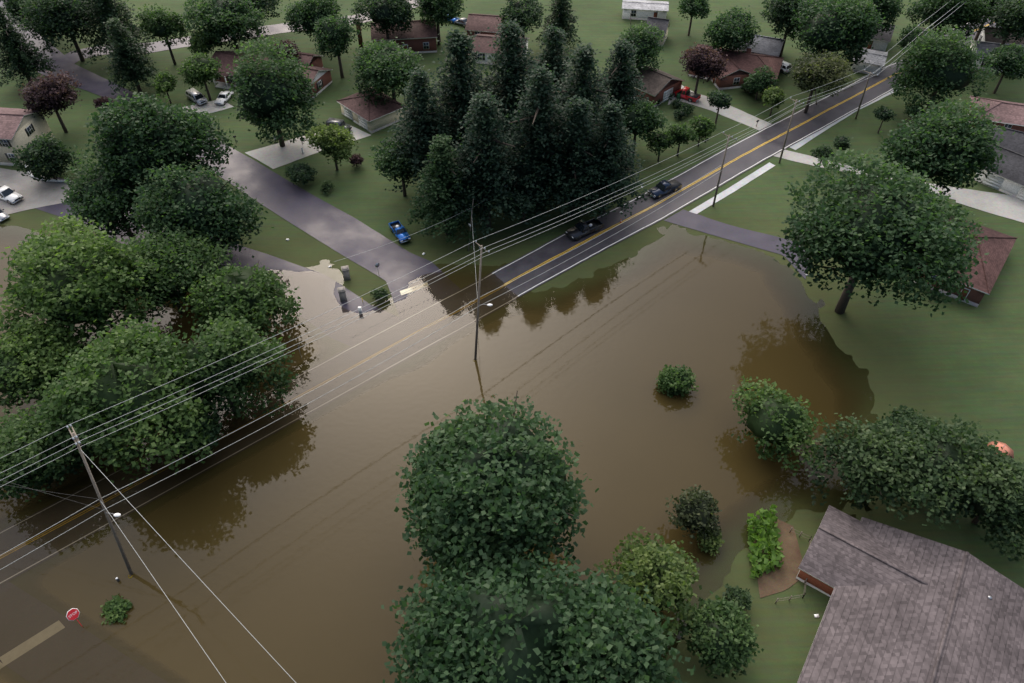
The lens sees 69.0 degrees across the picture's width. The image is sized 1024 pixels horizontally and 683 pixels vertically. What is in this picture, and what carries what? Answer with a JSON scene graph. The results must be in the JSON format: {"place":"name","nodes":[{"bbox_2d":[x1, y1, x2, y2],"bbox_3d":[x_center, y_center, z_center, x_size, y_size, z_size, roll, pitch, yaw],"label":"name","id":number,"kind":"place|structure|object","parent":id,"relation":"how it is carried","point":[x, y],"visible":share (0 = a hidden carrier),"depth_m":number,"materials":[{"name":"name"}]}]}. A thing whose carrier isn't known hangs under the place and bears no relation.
{"place":"outdoors","nodes":[
{"label":"outdoors","id":0,"kind":"place"},
{"bbox_2d":[36,177,399,345],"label":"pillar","id":1,"kind":"structure","parent":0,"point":[317,293],"depth_m":108.47,"materials":[{"name":"concrete"}]},
{"bbox_2d":[0,1,459,319],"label":"side road","id":2,"kind":"structure","parent":0,"point":[346,235],"depth_m":120.33,"materials":[{"name":"grey asphalt"}]},
{"bbox_2d":[65,0,419,63],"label":"top road","id":3,"kind":"structure","parent":0,"point":[74,58],"depth_m":163.71,"materials":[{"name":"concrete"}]},
{"bbox_2d":[0,239,847,682],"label":"flood water","id":4,"kind":"structure","parent":0,"point":[290,547],"depth_m":86.10,"materials":[{"name":"brown liquid"}]},
{"bbox_2d":[0,16,999,585],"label":"road","id":5,"kind":"structure","parent":0,"point":[770,140],"depth_m":102.27,"materials":[{"name":"grey asphalt"}]},
{"bbox_2d":[0,88,892,583],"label":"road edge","id":6,"kind":"object","parent":5,"relation":"on","point":[416,352],"visible":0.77,"depth_m":98.41,"materials":[{"name":"white paint"}]},
{"bbox_2d":[0,24,987,558],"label":"road line","id":7,"kind":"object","parent":5,"relation":"on","point":[414,332],"depth_m":102.66,"materials":[{"name":"paint"}]},
{"bbox_2d":[0,0,1023,682],"bbox_3d":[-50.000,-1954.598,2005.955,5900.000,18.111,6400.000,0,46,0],"label":"ground","id":8,"kind":"structure","parent":0,"point":[962,360],"depth_m":114.29,"materials":[{"name":"green plant"}]},
{"bbox_2d":[0,107,52,165],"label":"house","id":9,"kind":"structure","parent":8,"relation":"on","point":[19,127],"depth_m":130.00,"materials":[{"name":"concrete"}]},
{"bbox_2d":[0,4,59,88],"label":"tree","id":10,"kind":"object","parent":8,"relation":"on","point":[21,58],"visible":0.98,"depth_m":144.67,"materials":[{"name":"green plant"}]},
{"bbox_2d":[0,168,77,213],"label":"parking","id":11,"kind":"structure","parent":8,"relation":"on","point":[36,193],"depth_m":126.64,"materials":[{"name":"grey concrete"}]},
{"bbox_2d":[0,318,87,413],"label":"tree","id":12,"kind":"object","parent":8,"relation":"on","point":[26,367],"visible":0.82,"depth_m":88.60,"materials":[{"name":"green plant"}]},
{"bbox_2d":[8,131,81,181],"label":"tree","id":13,"kind":"object","parent":8,"relation":"on","point":[47,152],"visible":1,"depth_m":123.74,"materials":[{"name":"green plant"}]},
{"bbox_2d":[0,405,91,501],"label":"tree","id":14,"kind":"object","parent":8,"relation":"on","point":[14,437],"visible":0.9,"depth_m":80.58,"materials":[{"name":"green plant"}]},
{"bbox_2d":[18,70,83,132],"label":"tree","id":15,"kind":"object","parent":8,"relation":"on","point":[50,93],"visible":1,"depth_m":131.66,"materials":[{"name":"purple plant"}]},
{"bbox_2d":[22,401,99,471],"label":"tree","id":16,"kind":"object","parent":8,"relation":"on","point":[78,459],"visible":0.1,"depth_m":83.61,"materials":[{"name":"green plant"}]},
{"bbox_2d":[9,0,116,61],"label":"tree","id":17,"kind":"object","parent":8,"relation":"on","point":[50,18],"visible":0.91,"depth_m":147.55,"materials":[{"name":"green plant"}]},
{"bbox_2d":[0,212,175,351],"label":"tree","id":18,"kind":"object","parent":8,"relation":"on","point":[63,282],"visible":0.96,"depth_m":92.08,"materials":[{"name":"green plant"}]},
{"bbox_2d":[66,424,132,577],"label":"pole","id":19,"kind":"object","parent":8,"relation":"on","point":[76,439],"visible":0.94,"depth_m":72.30,"materials":[{"name":"brown wood"}]},
{"bbox_2d":[0,1,962,682],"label":"power lines","id":20,"kind":"object","parent":19,"relation":"attached to","point":[358,365],"visible":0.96,"depth_m":80.71,"materials":[{"name":"silver metal"}]},
{"bbox_2d":[53,143,149,238],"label":"tree","id":21,"kind":"object","parent":8,"relation":"on","point":[92,198],"visible":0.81,"depth_m":109.32,"materials":[{"name":"green plant"}]},
{"bbox_2d":[100,593,132,624],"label":"bush","id":22,"kind":"object","parent":8,"relation":"on","point":[115,608],"visible":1,"depth_m":75.14,"materials":[{"name":"green plant"}]},
{"bbox_2d":[79,0,156,65],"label":"tree","id":23,"kind":"object","parent":8,"relation":"on","point":[108,9],"visible":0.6,"depth_m":150.39,"materials":[{"name":"green plant"}]},
{"bbox_2d":[29,314,218,486],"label":"tree","id":24,"kind":"object","parent":8,"relation":"on","point":[129,363],"visible":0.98,"depth_m":79.95,"materials":[{"name":"green plant"}]},
{"bbox_2d":[101,17,158,94],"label":"tree","id":25,"kind":"object","parent":8,"relation":"on","point":[129,61],"visible":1,"depth_m":142.79,"materials":[{"name":"green plant"}]},
{"bbox_2d":[83,91,237,205],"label":"tree","id":26,"kind":"object","parent":8,"relation":"on","point":[138,135],"visible":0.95,"depth_m":109.36,"materials":[{"name":"green plant"}]},
{"bbox_2d":[136,2,190,64],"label":"tree","id":27,"kind":"object","parent":8,"relation":"on","point":[161,23],"visible":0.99,"depth_m":149.77,"materials":[{"name":"green plant"}]},
{"bbox_2d":[115,224,237,324],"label":"tree","id":28,"kind":"object","parent":8,"relation":"on","point":[184,263],"visible":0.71,"depth_m":99.62,"materials":[{"name":"green plant"}]},
{"bbox_2d":[160,403,223,457],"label":"tree","id":29,"kind":"object","parent":8,"relation":"on","point":[214,430],"visible":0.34,"depth_m":85.29,"materials":[{"name":"green plant"}]},
{"bbox_2d":[119,159,273,257],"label":"tree","id":30,"kind":"object","parent":8,"relation":"on","point":[202,202],"visible":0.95,"depth_m":105.28,"materials":[{"name":"green plant"}]},
{"bbox_2d":[175,52,223,99],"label":"tree","id":31,"kind":"object","parent":8,"relation":"on","point":[199,68],"visible":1,"depth_m":140.85,"materials":[{"name":"green plant"}]},
{"bbox_2d":[178,0,271,50],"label":"tree","id":32,"kind":"object","parent":8,"relation":"on","point":[231,20],"visible":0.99,"depth_m":149.21,"materials":[{"name":"green plant"}]},
{"bbox_2d":[166,313,297,423],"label":"tree","id":33,"kind":"object","parent":8,"relation":"on","point":[220,341],"visible":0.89,"depth_m":86.09,"materials":[{"name":"green plant"}]},
{"bbox_2d":[175,258,302,339],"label":"tree","id":34,"kind":"object","parent":8,"relation":"on","point":[248,293],"visible":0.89,"depth_m":96.83,"materials":[{"name":"green plant"}]},
{"bbox_2d":[210,50,332,100],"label":"ranch house","id":35,"kind":"structure","parent":8,"relation":"on","point":[322,76],"depth_m":149.12,"materials":[{"name":"brick"}]},
{"bbox_2d":[223,34,324,146],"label":"tree","id":36,"kind":"object","parent":8,"relation":"on","point":[274,92],"visible":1,"depth_m":125.26,"materials":[{"name":"green plant"}]},
{"bbox_2d":[283,161,317,184],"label":"shrub","id":37,"kind":"object","parent":8,"relation":"on","point":[303,172],"visible":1,"depth_m":125.02,"materials":[{"name":"green plant"}]},
{"bbox_2d":[245,126,369,168],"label":"garage driveway","id":38,"kind":"structure","parent":8,"relation":"on","point":[273,156],"depth_m":133.68,"materials":[{"name":"concrete"}]},
{"bbox_2d":[281,0,342,41],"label":"tree","id":39,"kind":"object","parent":8,"relation":"on","point":[304,15],"visible":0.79,"depth_m":153.02,"materials":[{"name":"green plant"}]},
{"bbox_2d":[305,122,359,170],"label":"tree","id":40,"kind":"object","parent":8,"relation":"on","point":[335,141],"visible":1,"depth_m":124.33,"materials":[{"name":"green plant"}]},
{"bbox_2d":[312,14,361,77],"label":"tree","id":41,"kind":"object","parent":8,"relation":"on","point":[332,33],"visible":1,"depth_m":144.80,"materials":[{"name":"green plant"}]},
{"bbox_2d":[336,87,405,133],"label":"cream garage","id":42,"kind":"structure","parent":8,"relation":"on","point":[370,117],"depth_m":138.69,"materials":[{"name":"concrete"}]},
{"bbox_2d":[347,0,416,37],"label":"tree","id":43,"kind":"object","parent":8,"relation":"on","point":[386,15],"visible":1,"depth_m":151.87,"materials":[{"name":"green plant"}]},
{"bbox_2d":[348,37,425,107],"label":"tree","id":44,"kind":"object","parent":8,"relation":"on","point":[384,63],"visible":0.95,"depth_m":134.83,"materials":[{"name":"green plant"}]},
{"bbox_2d":[368,137,423,196],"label":"tree","id":45,"kind":"object","parent":8,"relation":"on","point":[385,155],"visible":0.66,"depth_m":117.38,"materials":[{"name":"green plant"}]},
{"bbox_2d":[356,18,436,53],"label":"brick house","id":46,"kind":"structure","parent":8,"relation":"on","point":[420,37],"depth_m":158.11,"materials":[{"name":"brick"}]},
{"bbox_2d":[375,65,462,191],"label":"tree","id":47,"kind":"object","parent":8,"relation":"on","point":[421,122],"visible":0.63,"depth_m":114.85,"materials":[{"name":"green plant"}]},
{"bbox_2d":[412,0,466,44],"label":"tree","id":48,"kind":"object","parent":8,"relation":"on","point":[437,11],"visible":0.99,"depth_m":154.19,"materials":[{"name":"green plant"}]},
{"bbox_2d":[400,133,487,247],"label":"tree","id":49,"kind":"object","parent":8,"relation":"on","point":[436,185],"visible":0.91,"depth_m":111.01,"materials":[{"name":"green plant"}]},
{"bbox_2d":[428,27,513,166],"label":"tree","id":50,"kind":"object","parent":8,"relation":"on","point":[459,85],"visible":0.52,"depth_m":115.09,"materials":[{"name":"green plant"}]},
{"bbox_2d":[465,13,502,39],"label":"house","id":51,"kind":"structure","parent":8,"relation":"on","point":[478,24],"depth_m":162.65,"materials":[{"name":"concrete"}]},
{"bbox_2d":[445,87,538,238],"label":"tree","id":52,"kind":"object","parent":8,"relation":"on","point":[485,167],"visible":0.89,"depth_m":109.32,"materials":[{"name":"green plant"}]},
{"bbox_2d":[394,391,598,582],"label":"tree","id":53,"kind":"object","parent":8,"relation":"on","point":[499,485],"visible":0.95,"depth_m":68.51,"materials":[{"name":"green plant"}]},
{"bbox_2d":[471,34,529,65],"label":"house","id":54,"kind":"structure","parent":8,"relation":"on","point":[484,48],"depth_m":155.81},
{"bbox_2d":[472,19,554,150],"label":"tree","id":55,"kind":"object","parent":8,"relation":"on","point":[512,72],"visible":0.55,"depth_m":117.72,"materials":[{"name":"green plant"}]},
{"bbox_2d":[496,0,546,37],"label":"tree","id":56,"kind":"object","parent":8,"relation":"on","point":[527,13],"visible":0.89,"depth_m":151.99,"materials":[{"name":"green plant"}]},
{"bbox_2d":[504,147,548,227],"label":"tree","id":57,"kind":"object","parent":8,"relation":"on","point":[522,166],"visible":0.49,"depth_m":113.75,"materials":[{"name":"green plant"}]},
{"bbox_2d":[381,548,694,682],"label":"tree","id":58,"kind":"object","parent":8,"relation":"on","point":[487,626],"visible":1,"depth_m":58.71,"materials":[{"name":"green plant"}]},
{"bbox_2d":[499,61,581,223],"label":"tree","id":59,"kind":"object","parent":8,"relation":"on","point":[540,135],"visible":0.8,"depth_m":110.23,"materials":[{"name":"green plant"}]},
{"bbox_2d":[524,23,573,104],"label":"tree","id":60,"kind":"object","parent":8,"relation":"on","point":[553,53],"visible":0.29,"depth_m":124.81,"materials":[{"name":"green plant"}]},
{"bbox_2d":[532,0,582,49],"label":"tree","id":61,"kind":"object","parent":8,"relation":"on","point":[562,17],"visible":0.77,"depth_m":156.31,"materials":[{"name":"green plant"}]},
{"bbox_2d":[534,94,619,221],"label":"tree","id":62,"kind":"object","parent":8,"relation":"on","point":[579,149],"visible":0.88,"depth_m":112.13,"materials":[{"name":"green plant"}]},
{"bbox_2d":[546,42,633,167],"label":"tree","id":63,"kind":"object","parent":8,"relation":"on","point":[582,84],"visible":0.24,"depth_m":114.51,"materials":[{"name":"green plant"}]},
{"bbox_2d":[565,100,651,218],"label":"tree","id":64,"kind":"object","parent":8,"relation":"on","point":[615,156],"visible":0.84,"depth_m":113.41,"materials":[{"name":"green plant"}]},
{"bbox_2d":[592,37,651,136],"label":"tree","id":65,"kind":"object","parent":8,"relation":"on","point":[621,83],"visible":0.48,"depth_m":125.37,"materials":[{"name":"green plant"}]},
{"bbox_2d":[617,20,666,73],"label":"tree","id":66,"kind":"object","parent":8,"relation":"on","point":[641,37],"visible":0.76,"depth_m":144.32,"materials":[{"name":"green plant"}]},
{"bbox_2d":[620,99,670,159],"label":"tree","id":67,"kind":"object","parent":8,"relation":"on","point":[643,117],"visible":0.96,"depth_m":124.98,"materials":[{"name":"green plant"}]},
{"bbox_2d":[622,0,668,20],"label":"house","id":68,"kind":"structure","parent":8,"relation":"on","point":[640,9],"depth_m":170.62,"materials":[{"name":"white"}]},
{"bbox_2d":[593,526,704,647],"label":"tree","id":69,"kind":"object","parent":8,"relation":"on","point":[663,574],"visible":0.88,"depth_m":69.79,"materials":[{"name":"green plant"}]},
{"bbox_2d":[634,66,684,106],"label":"garage brick","id":70,"kind":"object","parent":8,"relation":"on","point":[662,86],"visible":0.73,"depth_m":144.52,"materials":[{"name":"brick"}]},
{"bbox_2d":[655,364,698,398],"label":"bush","id":71,"kind":"object","parent":8,"relation":"on","point":[676,380],"visible":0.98,"depth_m":94.58,"materials":[{"name":"green plant"}]},
{"bbox_2d":[665,484,721,543],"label":"tree","id":72,"kind":"object","parent":8,"relation":"on","point":[695,510],"visible":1,"depth_m":78.88,"materials":[{"name":"green plant"}]},
{"bbox_2d":[677,0,711,35],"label":"tree","id":73,"kind":"object","parent":8,"relation":"on","point":[692,8],"visible":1,"depth_m":160.18,"materials":[{"name":"green plant"}]},
{"bbox_2d":[678,42,732,92],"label":"tree","id":74,"kind":"object","parent":8,"relation":"on","point":[701,62],"visible":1,"depth_m":140.63,"materials":[{"name":"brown plant"}]},
{"bbox_2d":[673,591,763,679],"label":"tree","id":75,"kind":"object","parent":8,"relation":"on","point":[724,636],"visible":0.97,"depth_m":68.69,"materials":[{"name":"green plant"}]},
{"bbox_2d":[668,95,770,130],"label":"driveway","id":76,"kind":"structure","parent":8,"relation":"on","point":[735,114],"depth_m":143.07,"materials":[{"name":"concrete"}]},
{"bbox_2d":[701,5,762,54],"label":"tree","id":77,"kind":"object","parent":8,"relation":"on","point":[730,28],"visible":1,"depth_m":148.46,"materials":[{"name":"green plant"}]},
{"bbox_2d":[689,162,774,213],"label":"sidewalk","id":78,"kind":"structure","parent":8,"relation":"on","point":[735,187],"depth_m":126.91,"materials":[{"name":"concrete"}]},
{"bbox_2d":[688,44,783,83],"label":"house","id":79,"kind":"structure","parent":8,"relation":"on","point":[749,61],"depth_m":150.31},
{"bbox_2d":[711,55,752,89],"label":"house","id":80,"kind":"structure","parent":79,"relation":"attached to","point":[736,73],"depth_m":148.51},
{"bbox_2d":[664,210,807,278],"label":"asphalt drive","id":81,"kind":"object","parent":8,"relation":"on","point":[698,222],"depth_m":118.90,"materials":[{"name":"grey asphalt"}]},
{"bbox_2d":[743,65,778,99],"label":"tree","id":82,"kind":"object","parent":8,"relation":"on","point":[757,81],"visible":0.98,"depth_m":142.78,"materials":[{"name":"green plant"}]},
{"bbox_2d":[747,504,784,578],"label":"maize rows","id":83,"kind":"object","parent":8,"relation":"on","point":[768,541],"visible":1,"depth_m":79.60,"materials":[{"name":"green plant"}]},
{"bbox_2d":[752,519,801,597],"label":"garden bed","id":84,"kind":"object","parent":8,"relation":"on","point":[782,578],"visible":0.59,"depth_m":78.54,"materials":[{"name":"soil"}]},
{"bbox_2d":[729,375,824,475],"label":"tree","id":85,"kind":"object","parent":8,"relation":"on","point":[784,425],"visible":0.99,"depth_m":85.56,"materials":[{"name":"green plant"}]},
{"bbox_2d":[759,0,816,56],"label":"tree","id":86,"kind":"object","parent":8,"relation":"on","point":[780,12],"visible":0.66,"depth_m":150.35,"materials":[{"name":"green plant"}]},
{"bbox_2d":[785,49,857,112],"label":"tree","id":87,"kind":"object","parent":8,"relation":"on","point":[823,70],"visible":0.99,"depth_m":135.16,"materials":[{"name":"green plant"}]},
{"bbox_2d":[781,0,885,70],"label":"tree","id":88,"kind":"object","parent":8,"relation":"on","point":[848,26],"visible":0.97,"depth_m":141.09,"materials":[{"name":"green plant"}]},
{"bbox_2d":[799,411,923,510],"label":"tree","id":89,"kind":"object","parent":8,"relation":"on","point":[864,465],"visible":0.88,"depth_m":79.60,"materials":[{"name":"green plant"}]},
{"bbox_2d":[774,150,955,199],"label":"concrete drive","id":90,"kind":"structure","parent":8,"relation":"on","point":[798,157],"depth_m":131.56,"materials":[{"name":"grey concrete"}]},
{"bbox_2d":[851,48,887,75],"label":"house","id":91,"kind":"structure","parent":8,"relation":"on","point":[871,56],"depth_m":152.72,"materials":[{"name":"grey"}]},
{"bbox_2d":[773,143,988,317],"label":"tree","id":92,"kind":"object","parent":8,"relation":"on","point":[869,224],"visible":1,"depth_m":92.09,"materials":[{"name":"green plant"}]},
{"bbox_2d":[859,0,907,35],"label":"tree","id":93,"kind":"object","parent":8,"relation":"on","point":[890,9],"visible":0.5,"depth_m":150.01,"materials":[{"name":"green plant"}]},
{"bbox_2d":[797,517,1023,682],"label":"house","id":94,"kind":"structure","parent":8,"relation":"on","point":[951,622],"depth_m":70.10,"materials":[{"name":"grey wood"}]},
{"bbox_2d":[796,505,927,596],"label":"house wing","id":95,"kind":"structure","parent":94,"relation":"attached to","point":[844,549],"depth_m":75.42,"materials":[{"name":"grey tile"}]},
{"bbox_2d":[873,414,1010,529],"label":"tree","id":96,"kind":"object","parent":8,"relation":"on","point":[937,455],"visible":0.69,"depth_m":77.16,"materials":[{"name":"green plant"}]},
{"bbox_2d":[871,93,1014,200],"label":"tree","id":97,"kind":"object","parent":8,"relation":"on","point":[952,145],"visible":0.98,"depth_m":109.71,"materials":[{"name":"green plant"}]},
{"bbox_2d":[887,24,1000,115],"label":"tree","id":98,"kind":"object","parent":8,"relation":"on","point":[942,67],"visible":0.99,"depth_m":133.24,"materials":[{"name":"green plant"}]},
{"bbox_2d":[903,0,994,41],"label":"tree","id":99,"kind":"object","parent":8,"relation":"on","point":[968,12],"visible":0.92,"depth_m":151.61,"materials":[{"name":"green plant"}]},
{"bbox_2d":[914,217,1017,306],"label":"house","id":100,"kind":"structure","parent":8,"relation":"on","point":[997,246],"depth_m":106.47,"materials":[{"name":"concrete"}]},
{"bbox_2d":[945,437,1023,567],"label":"tree","id":101,"kind":"object","parent":8,"relation":"on","point":[1000,503],"visible":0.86,"depth_m":75.36,"materials":[{"name":"green plant"}]},
{"bbox_2d":[956,188,1023,222],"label":"garage apron","id":102,"kind":"object","parent":8,"relation":"on","point":[1008,206],"visible":0.99,"depth_m":122.43,"materials":[{"name":"concrete"}]},
{"bbox_2d":[967,95,1023,131],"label":"brick house","id":103,"kind":"structure","parent":8,"relation":"on","point":[1010,114],"depth_m":135.58,"materials":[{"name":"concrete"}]},
{"bbox_2d":[974,144,1023,200],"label":"double garage","id":104,"kind":"structure","parent":8,"relation":"on","point":[1009,180],"depth_m":123.48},
{"bbox_2d":[981,43,1023,93],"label":"tree","id":105,"kind":"object","parent":8,"relation":"on","point":[1007,62],"visible":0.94,"depth_m":141.49,"materials":[{"name":"green plant"}]},
{"bbox_2d":[981,125,1023,154],"bbox_3d":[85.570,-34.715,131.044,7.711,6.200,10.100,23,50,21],"label":"driveway","id":106,"kind":"structure","parent":8,"relation":"on","point":[1014,142],"depth_m":127.92,"materials":[{"name":"grey concrete"}]},
{"bbox_2d":[984,0,1023,48],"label":"tree","id":107,"kind":"object","parent":8,"relation":"on","point":[1009,17],"visible":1,"depth_m":145.74,"materials":[{"name":"green plant"}]},
{"bbox_2d":[732,35,783,56],"bbox_3d":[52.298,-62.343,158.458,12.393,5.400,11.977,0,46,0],"label":"driveway","id":108,"kind":"structure","parent":0,"point":[769,46],"depth_m":155.19,"materials":[{"name":"grey concrete"}]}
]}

